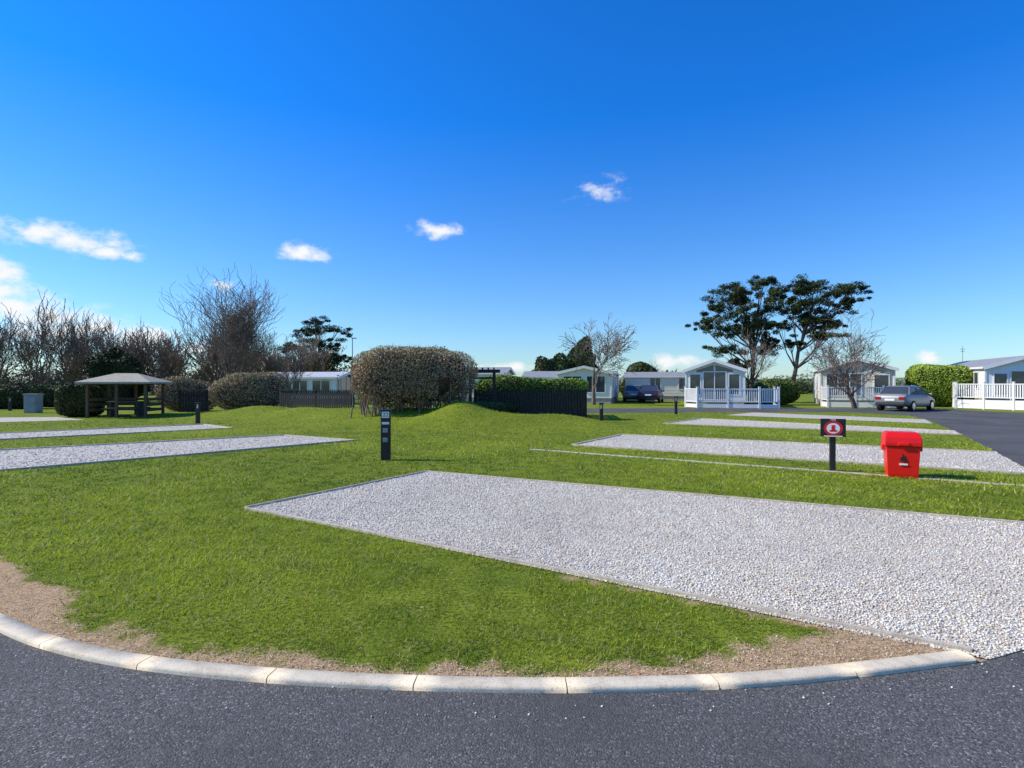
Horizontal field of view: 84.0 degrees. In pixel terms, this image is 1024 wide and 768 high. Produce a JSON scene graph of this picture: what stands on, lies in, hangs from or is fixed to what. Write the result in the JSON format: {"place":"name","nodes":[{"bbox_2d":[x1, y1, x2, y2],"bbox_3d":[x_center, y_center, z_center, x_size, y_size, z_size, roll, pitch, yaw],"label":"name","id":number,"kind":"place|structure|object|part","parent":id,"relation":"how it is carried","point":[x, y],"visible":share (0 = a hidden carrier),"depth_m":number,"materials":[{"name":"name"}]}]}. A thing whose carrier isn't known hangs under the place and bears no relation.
{"place":"outdoors","nodes":[
{"label":"outdoors","id":0,"kind":"place"},
{"bbox_2d":[10,378,905,384],"bbox_3d":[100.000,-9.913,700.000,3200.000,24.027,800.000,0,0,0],"label":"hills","id":1,"kind":"structure","parent":0,"point":[903,379],"depth_m":487.56,"materials":[{"name":"green plant"}]},
{"bbox_2d":[0,387,1023,686],"bbox_3d":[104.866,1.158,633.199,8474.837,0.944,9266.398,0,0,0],"label":"ground","id":2,"kind":"structure","parent":0,"point":[446,417],"depth_m":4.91,"materials":[{"name":"green plant"}]},
{"bbox_2d":[7,397,12,410],"bbox_3d":[-30.000,1.198,34.000,0.170,0.804,0.170,0,0,0],"label":"bollard light","id":3,"kind":"object","parent":2,"relation":"on","point":[9,403],"visible":1,"depth_m":33.96,"materials":[{"name":"black plastic"}]},
{"bbox_2d":[0,380,57,408],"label":"dark hedge","id":4,"kind":"object","parent":2,"relation":"on","point":[15,391],"visible":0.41,"depth_m":36.19,"materials":[{"name":"green plant"}]},
{"bbox_2d":[22,394,43,412],"bbox_3d":[-26.500,1.070,31.495,0.780,1.060,0.540,0,0,0],"label":"utility cabinet","id":5,"kind":"object","parent":2,"relation":"on","point":[33,403],"visible":0.99,"depth_m":31.25,"materials":[{"name":"grey metal"}]},
{"bbox_2d":[0,417,81,421],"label":"gravel pitch","id":6,"kind":"object","parent":2,"relation":"on","point":[11,419],"visible":1,"depth_m":25.51,"materials":[{"name":"grey gravel"}]},
{"bbox_2d":[53,382,104,416],"bbox_3d":[-21.214,0.848,27.884,2.017,1.898,1.634,0,0,-17],"label":"dark hedge","id":7,"kind":"object","parent":2,"relation":"on","point":[69,400],"visible":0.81,"depth_m":27.34,"materials":[{"name":"green plant"}]},
{"bbox_2d":[0,425,224,438],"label":"gravel pitch","id":8,"kind":"object","parent":2,"relation":"on","point":[51,433],"visible":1,"depth_m":19.07,"materials":[{"name":"grey gravel"}]},
{"bbox_2d":[0,424,232,439],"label":"timber edging","id":9,"kind":"object","parent":8,"relation":"on","point":[112,433],"visible":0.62,"depth_m":19.05,"materials":[{"name":"grey wood"}]},
{"bbox_2d":[83,348,150,402],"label":"evergreen shrub","id":10,"kind":"object","parent":2,"relation":"on","point":[107,362],"visible":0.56,"depth_m":43.85,"materials":[{"name":"green plant"}]},
{"bbox_2d":[74,373,172,417],"bbox_3d":[-18.700,0.540,27.600,3.200,2.120,2.500,0,0,-9],"label":"timber shelter","id":11,"kind":"object","parent":2,"relation":"on","point":[140,408],"visible":0.97,"depth_m":27.17,"materials":[{"name":"timber"},{"name":"roofing sheet"}]},
{"bbox_2d":[0,436,340,468],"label":"gravel pitch","id":12,"kind":"object","parent":2,"relation":"on","point":[103,448],"visible":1,"depth_m":13.83,"materials":[{"name":"grey gravel"}]},
{"bbox_2d":[0,434,355,471],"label":"timber edging","id":13,"kind":"object","parent":12,"relation":"on","point":[103,461],"visible":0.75,"depth_m":13.99,"materials":[{"name":"grey wood"}]},
{"bbox_2d":[0,289,346,402],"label":"bare tree belt","id":14,"kind":"object","parent":2,"relation":"on","point":[76,350],"visible":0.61,"depth_m":51.14,"materials":[{"name":"plant"}]},
{"bbox_2d":[154,375,215,411],"bbox_3d":[-19.147,0.582,33.516,3.348,2.279,2.567,0,0,-6],"label":"rounded hedge","id":15,"kind":"object","parent":2,"relation":"on","point":[185,384],"visible":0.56,"depth_m":32.76,"materials":[{"name":"green plant"}]},
{"bbox_2d":[178,390,207,411],"bbox_3d":[-16.556,0.955,29.539,1.415,1.311,0.189,0,0,-9],"label":"dark fence","id":16,"kind":"object","parent":2,"relation":"on","point":[191,401],"visible":0.66,"depth_m":29.48,"materials":[{"name":"black wood"}]},
{"bbox_2d":[195,402,200,423],"bbox_3d":[-12.700,1.173,23.000,0.170,0.854,0.170,0,0,0],"label":"bollard light","id":17,"kind":"object","parent":2,"relation":"on","point":[197,414],"visible":0.96,"depth_m":22.93,"materials":[{"name":"black plastic"}]},
{"bbox_2d":[158,264,290,409],"bbox_3d":[-17.747,-2.927,36.020,7.736,9.346,8.773,0,0,0],"label":"bare tree","id":18,"kind":"object","parent":2,"relation":"on","point":[237,334],"visible":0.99,"depth_m":34.66,"materials":[{"name":"brown plant"}]},
{"bbox_2d":[207,371,294,409],"bbox_3d":[-13.958,0.457,30.605,4.355,2.481,2.491,0,0,-6],"label":"rounded hedge","id":19,"kind":"object","parent":2,"relation":"on","point":[240,389],"visible":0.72,"depth_m":29.83,"materials":[{"name":"green plant"}]},
{"bbox_2d":[250,328,324,392],"bbox_3d":[-14.889,-1.024,37.864,4.815,5.552,3.336,0,0,-44],"label":"bare tree","id":20,"kind":"object","parent":2,"relation":"on","point":[294,361],"visible":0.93,"depth_m":37.98,"materials":[{"name":"brown plant"}]},
{"bbox_2d":[268,372,356,404],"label":"static caravan","id":21,"kind":"object","parent":2,"relation":"on","point":[321,381],"visible":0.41,"depth_m":44.64,"materials":[{"name":"white plastic"}]},
{"bbox_2d":[292,373,351,397],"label":"window frames","id":22,"kind":"structure","parent":21,"relation":"in","point":[342,373],"depth_m":44.57,"materials":[{"name":"white plastic"}]},
{"bbox_2d":[293,375,354,396],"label":"windows","id":23,"kind":"structure","parent":21,"relation":"in","point":[319,385],"depth_m":44.66,"materials":[{"name":"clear glass"}]},
{"bbox_2d":[275,315,353,371],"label":"pine tree","id":24,"kind":"object","parent":2,"relation":"on","point":[308,330],"visible":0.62,"depth_m":59.52,"materials":[{"name":"green plant"}]},
{"bbox_2d":[279,389,353,407],"bbox_3d":[-9.587,0.860,27.737,4.338,1.261,0.189,0,0,19],"label":"dark fence","id":25,"kind":"object","parent":2,"relation":"on","point":[287,398],"visible":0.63,"depth_m":27.68,"materials":[{"name":"black wood"}]},
{"bbox_2d":[380,409,391,459],"bbox_3d":[-2.659,1.067,11.990,0.225,1.065,0.216,0,0,-7],"label":"pitch service post","id":26,"kind":"object","parent":2,"relation":"on","point":[385,434],"visible":0.99,"depth_m":11.91,"materials":[{"name":"black plastic"}]},
{"bbox_2d":[349,343,480,417],"bbox_3d":[-4.078,-0.155,23.559,5.566,3.038,3.362,0,0,-3],"label":"rounded hedge","id":27,"kind":"object","parent":2,"relation":"on","point":[405,378],"visible":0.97,"depth_m":22.49,"materials":[{"name":"green plant"}]},
{"bbox_2d":[0,345,905,395],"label":"distant trees","id":28,"kind":"object","parent":2,"relation":"on","point":[802,384],"visible":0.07,"depth_m":91.03,"materials":[{"name":"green plant"}]},
{"bbox_2d":[422,367,515,401],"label":"static caravan","id":29,"kind":"object","parent":2,"relation":"on","point":[507,371],"visible":0.08,"depth_m":48.82,"materials":[{"name":"white plastic"}]},
{"bbox_2d":[0,521,944,676],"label":"straw mulch","id":30,"kind":"object","parent":2,"relation":"on","point":[673,670],"visible":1,"depth_m":3.30,"materials":[{"name":"straw"},{"name":"dry plant litter"}]},
{"bbox_2d":[469,368,499,401],"bbox_3d":[-1.250,0.458,23.930,1.500,2.285,0.500,0,0,0],"label":"garden archway","id":31,"kind":"object","parent":2,"relation":"on","point":[494,371],"visible":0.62,"depth_m":23.89,"materials":[{"name":"black wood"}]},
{"bbox_2d":[473,401,518,413],"bbox_3d":[-0.975,1.007,22.872,2.531,0.662,1.459,0,0,-6],"label":"ground cover shrub","id":32,"kind":"object","parent":2,"relation":"on","point":[505,407],"visible":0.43,"depth_m":22.57,"materials":[{"name":"green plant"}]},
{"bbox_2d":[0,417,1023,658],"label":"gravel","id":33,"kind":"structure","parent":2,"relation":"on","point":[811,593],"depth_m":5.88,"materials":[{"name":"grey gravel"}]},
{"bbox_2d":[1,580,1023,720],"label":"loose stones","id":34,"kind":"object","parent":2,"relation":"on","point":[504,671],"visible":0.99,"depth_m":3.24,"materials":[{"name":"grey stone"}]},
{"bbox_2d":[474,389,586,417],"bbox_3d":[0.822,0.906,24.839,4.966,1.411,0.189,0,0,-5],"label":"dark fence","id":35,"kind":"object","parent":2,"relation":"on","point":[559,402],"visible":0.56,"depth_m":24.83,"materials":[{"name":"black wood"}]},
{"bbox_2d":[476,375,588,415],"bbox_3d":[0.894,0.715,25.676,5.138,2.279,1.528,0,0,-1],"label":"green hedge","id":36,"kind":"object","parent":2,"relation":"on","point":[505,382],"visible":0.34,"depth_m":25.22,"materials":[{"name":"green plant"}]},
{"bbox_2d":[531,352,575,370],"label":"evergreen shrub","id":37,"kind":"object","parent":2,"relation":"on","point":[556,362],"visible":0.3,"depth_m":59.11,"materials":[{"name":"green plant"}]},
{"bbox_2d":[521,371,618,378],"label":"static caravan","id":38,"kind":"object","parent":2,"relation":"on","point":[543,374],"visible":0.07,"depth_m":53.74,"materials":[{"name":"white plastic"}]},
{"bbox_2d":[567,336,597,368],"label":"evergreen shrub","id":39,"kind":"object","parent":2,"relation":"on","point":[584,362],"visible":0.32,"depth_m":61.02,"materials":[{"name":"green plant"}]},
{"bbox_2d":[583,391,586,416],"bbox_3d":[3.386,0.956,27.253,0.189,1.312,4.614,0,0,4],"label":"dark fence","id":40,"kind":"object","parent":2,"relation":"on","point":[584,403],"visible":0.34,"depth_m":24.96,"materials":[{"name":"black wood"}]},
{"bbox_2d":[555,366,620,403],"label":"static caravan","id":41,"kind":"object","parent":2,"relation":"on","point":[607,389],"visible":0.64,"depth_m":46.35,"materials":[{"name":"white plastic"}]},
{"bbox_2d":[563,376,604,391],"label":"windows","id":42,"kind":"structure","parent":41,"relation":"in","point":[600,387],"depth_m":46.21,"materials":[{"name":"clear glass"}]},
{"bbox_2d":[563,376,617,392],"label":"window frames","id":43,"kind":"structure","parent":41,"relation":"in","point":[613,388],"depth_m":46.65,"materials":[{"name":"white plastic"}]},
{"bbox_2d":[559,315,638,404],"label":"bare tree","id":44,"kind":"object","parent":2,"relation":"on","point":[609,347],"visible":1,"depth_m":43.23,"materials":[{"name":"plant"}]},
{"bbox_2d":[599,403,603,420],"bbox_3d":[3.550,1.173,22.600,0.170,0.854,0.170,0,0,0],"label":"bollard light","id":45,"kind":"object","parent":2,"relation":"on","point":[601,413],"visible":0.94,"depth_m":22.54,"materials":[{"name":"black plastic"}]},
{"bbox_2d":[622,385,644,401],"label":"car","id":46,"kind":"object","parent":2,"relation":"on","point":[630,391],"visible":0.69,"depth_m":49.70,"materials":[{"name":"paint"}]},
{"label":"windows","id":47,"kind":"part","parent":46,"relation":"part of","materials":[{"name":"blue glass"}]},
{"bbox_2d":[244,470,1023,651],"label":"timber edging","id":48,"kind":"object","parent":2,"relation":"on","point":[846,625],"visible":0.59,"depth_m":5.37,"materials":[{"name":"wood"}]},
{"bbox_2d":[251,472,1023,658],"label":"gravel pitch","id":49,"kind":"object","parent":2,"relation":"on","point":[826,563],"visible":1,"depth_m":5.68,"materials":[{"name":"grey gravel"}]},
{"bbox_2d":[620,361,656,394],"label":"evergreen shrub","id":50,"kind":"object","parent":2,"relation":"on","point":[640,366],"visible":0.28,"depth_m":57.54,"materials":[{"name":"green plant"}]},
{"bbox_2d":[638,385,663,402],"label":"blue car","id":51,"kind":"object","parent":2,"relation":"on","point":[649,392],"visible":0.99,"depth_m":47.73,"materials":[{"name":"paint"}]},
{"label":"windows","id":52,"kind":"part","parent":51,"relation":"part of","materials":[{"name":"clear glass"}]},
{"bbox_2d":[623,372,684,400],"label":"static caravan","id":53,"kind":"object","parent":2,"relation":"on","point":[671,384],"visible":0.34,"depth_m":54.19,"materials":[{"name":"white plastic"}]},
{"bbox_2d":[649,377,684,389],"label":"window frames","id":54,"kind":"structure","parent":53,"relation":"in","point":[654,377],"depth_m":53.74,"materials":[{"name":"white plastic"}]},
{"bbox_2d":[650,378,684,388],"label":"windows","id":55,"kind":"structure","parent":53,"relation":"in","point":[653,381],"depth_m":54.22,"materials":[{"name":"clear glass"}]},
{"bbox_2d":[674,396,677,413],"bbox_3d":[8.700,1.123,30.200,0.170,0.955,0.170,0,0,0],"label":"bollard light","id":56,"kind":"object","parent":2,"relation":"on","point":[675,404],"visible":0.94,"depth_m":30.14,"materials":[{"name":"black plastic"}]},
{"bbox_2d":[682,359,747,403],"bbox_3d":[16.051,-0.060,44.683,4.295,3.380,11.510,0,0,21],"label":"lodge caravan","id":57,"kind":"object","parent":2,"relation":"on","point":[714,374],"visible":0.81,"depth_m":39.53,"materials":[{"name":"white plastic"}]},
{"bbox_2d":[690,365,739,398],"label":"windows","id":58,"kind":"structure","parent":57,"relation":"in","point":[720,377],"depth_m":39.54,"materials":[{"name":"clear glass"}]},
{"bbox_2d":[689,371,745,399],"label":"window frames","id":59,"kind":"structure","parent":57,"relation":"in","point":[703,371],"depth_m":39.55,"materials":[{"name":"white plastic"}]},
{"bbox_2d":[685,387,779,408],"bbox_3d":[14.714,0.890,38.052,5.939,1.420,1.788,0,0,9],"label":"white railing","id":60,"kind":"object","parent":2,"relation":"on","point":[691,394],"visible":0.99,"depth_m":37.39,"materials":[{"name":"plastic"}]},
{"bbox_2d":[685,275,784,400],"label":"pine tree","id":61,"kind":"object","parent":2,"relation":"on","point":[737,294],"visible":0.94,"depth_m":49.39,"materials":[{"name":"green plant"}]},
{"bbox_2d":[727,331,785,403],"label":"bare tree","id":62,"kind":"object","parent":2,"relation":"on","point":[764,355],"visible":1,"depth_m":45.02,"materials":[{"name":"brown plant"}]},
{"bbox_2d":[530,449,1023,486],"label":"timber edging","id":63,"kind":"object","parent":2,"relation":"on","point":[774,466],"visible":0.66,"depth_m":10.85,"materials":[{"name":"wood"}]},
{"bbox_2d":[753,378,801,404],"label":"evergreen shrub","id":64,"kind":"object","parent":2,"relation":"on","point":[790,390],"visible":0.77,"depth_m":42.63,"materials":[{"name":"green plant"}]},
{"bbox_2d":[582,435,1023,471],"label":"gravel pitch","id":65,"kind":"object","parent":2,"relation":"on","point":[933,456],"visible":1,"depth_m":13.62,"materials":[{"name":"grey gravel"}]},
{"bbox_2d":[571,434,1023,474],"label":"timber edging","id":66,"kind":"object","parent":65,"relation":"on","point":[880,464],"visible":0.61,"depth_m":13.29,"materials":[{"name":"grey wood"}]},
{"bbox_2d":[674,419,959,433],"bbox_3d":[11.005,1.592,21.465,9.411,0.001,3.953,0,0,39],"label":"gravel pitch","id":67,"kind":"object","parent":2,"relation":"on","point":[757,424],"visible":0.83,"depth_m":22.36,"materials":[{"name":"grey gravel"}]},
{"bbox_2d":[664,418,962,434],"bbox_3d":[11.130,1.590,21.998,9.497,0.065,3.995,0,0,32],"label":"timber edging","id":68,"kind":"object","parent":67,"relation":"on","point":[807,428],"visible":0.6,"depth_m":20.91,"materials":[{"name":"grey wood"}]},
{"bbox_2d":[763,273,872,402],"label":"pine tree","id":69,"kind":"object","parent":2,"relation":"on","point":[807,318],"visible":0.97,"depth_m":47.30,"materials":[{"name":"green plant"}]},
{"bbox_2d":[732,413,930,422],"bbox_3d":[15.255,1.592,27.394,8.682,0.001,3.746,0,0,45],"label":"gravel pitch","id":70,"kind":"object","parent":2,"relation":"on","point":[830,417],"visible":1,"depth_m":27.04,"materials":[{"name":"grey gravel"}]},
{"bbox_2d":[820,419,845,470],"bbox_3d":[5.883,1.123,10.439,0.410,0.975,0.135,0,0,20],"label":"information sign","id":71,"kind":"object","parent":2,"relation":"on","point":[832,429],"visible":0.98,"depth_m":10.40,"materials":[{"name":"black plastic"}]},
{"bbox_2d":[798,300,890,407],"bbox_3d":[21.630,-2.019,37.509,5.523,7.562,6.015,0,0,35],"label":"bare tree","id":72,"kind":"object","parent":2,"relation":"on","point":[832,361],"visible":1,"depth_m":36.94,"materials":[{"name":"plant"}]},
{"bbox_2d":[811,357,898,405],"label":"lodge caravan","id":73,"kind":"object","parent":2,"relation":"on","point":[888,378],"visible":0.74,"depth_m":40.58,"materials":[{"name":"white plastic"}]},
{"bbox_2d":[814,373,889,395],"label":"window frames","id":74,"kind":"structure","parent":73,"relation":"in","point":[826,373],"depth_m":40.96,"materials":[{"name":"white plastic"}]},
{"bbox_2d":[818,374,888,395],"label":"windows","id":75,"kind":"structure","parent":73,"relation":"in","point":[884,379],"depth_m":40.66,"materials":[{"name":"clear glass"}]},
{"bbox_2d":[821,385,913,407],"bbox_3d":[23.692,0.840,38.192,5.420,1.520,1.420,0,0,35],"label":"white railing","id":76,"kind":"object","parent":2,"relation":"on","point":[825,392],"visible":0.66,"depth_m":38.50,"materials":[{"name":"plastic"}]},
{"bbox_2d":[881,431,922,478],"bbox_3d":[6.735,1.212,9.839,0.590,0.775,0.485,0,0,26],"label":"red grit bin","id":77,"kind":"object","parent":2,"relation":"on","point":[902,450],"visible":0.99,"depth_m":9.69,"materials":[{"name":"plastic"}]},
{"bbox_2d":[904,363,973,406],"bbox_3d":[30.497,0.193,40.522,4.188,3.387,2.812,0,0,20],"label":"green hedge","id":78,"kind":"object","parent":2,"relation":"on","point":[936,380],"visible":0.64,"depth_m":39.65,"materials":[{"name":"green plant"}]},
{"bbox_2d":[950,356,1023,400],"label":"static caravan","id":79,"kind":"object","parent":2,"relation":"on","point":[1006,370],"visible":0.39,"depth_m":37.07,"materials":[{"name":"white plastic"}]},
{"bbox_2d":[970,371,1023,400],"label":"windows","id":80,"kind":"structure","parent":79,"relation":"in","point":[1017,376],"depth_m":36.91,"materials":[{"name":"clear glass"}]},
{"bbox_2d":[972,370,1023,399],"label":"window frames","id":81,"kind":"structure","parent":79,"relation":"in","point":[1010,370],"depth_m":36.96,"materials":[{"name":"white plastic"}]},
{"bbox_2d":[950,382,1023,409],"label":"white railing","id":82,"kind":"object","parent":2,"relation":"on","point":[983,403],"visible":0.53,"depth_m":35.73,"materials":[{"name":"plastic"}]},
{"bbox_2d":[0,408,1023,767],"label":"road","id":83,"kind":"structure","parent":0,"point":[56,710],"depth_m":2.69,"materials":[{"name":"grey asphalt"}]},
{"bbox_2d":[0,613,975,692],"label":"kerb","id":84,"kind":"structure","parent":83,"relation":"on","point":[14,629],"depth_m":3.06,"materials":[{"name":"concrete"}]},
{"bbox_2d":[874,386,934,411],"bbox_3d":[23.788,0.850,34.391,4.490,1.499,2.080,0,0,-35],"label":"silver car","id":85,"kind":"object","parent":83,"relation":"on","point":[911,398],"visible":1,"depth_m":33.44,"materials":[{"name":"paint"}]},
{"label":"windows","id":86,"kind":"part","parent":85,"relation":"part of","materials":[{"name":"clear glass"}]},
{"bbox_2d":[0,0,1023,379],"label":"sky","id":87,"kind":"structure","parent":0,"point":[489,180],"materials":[{"name":"blue"}]}
]}

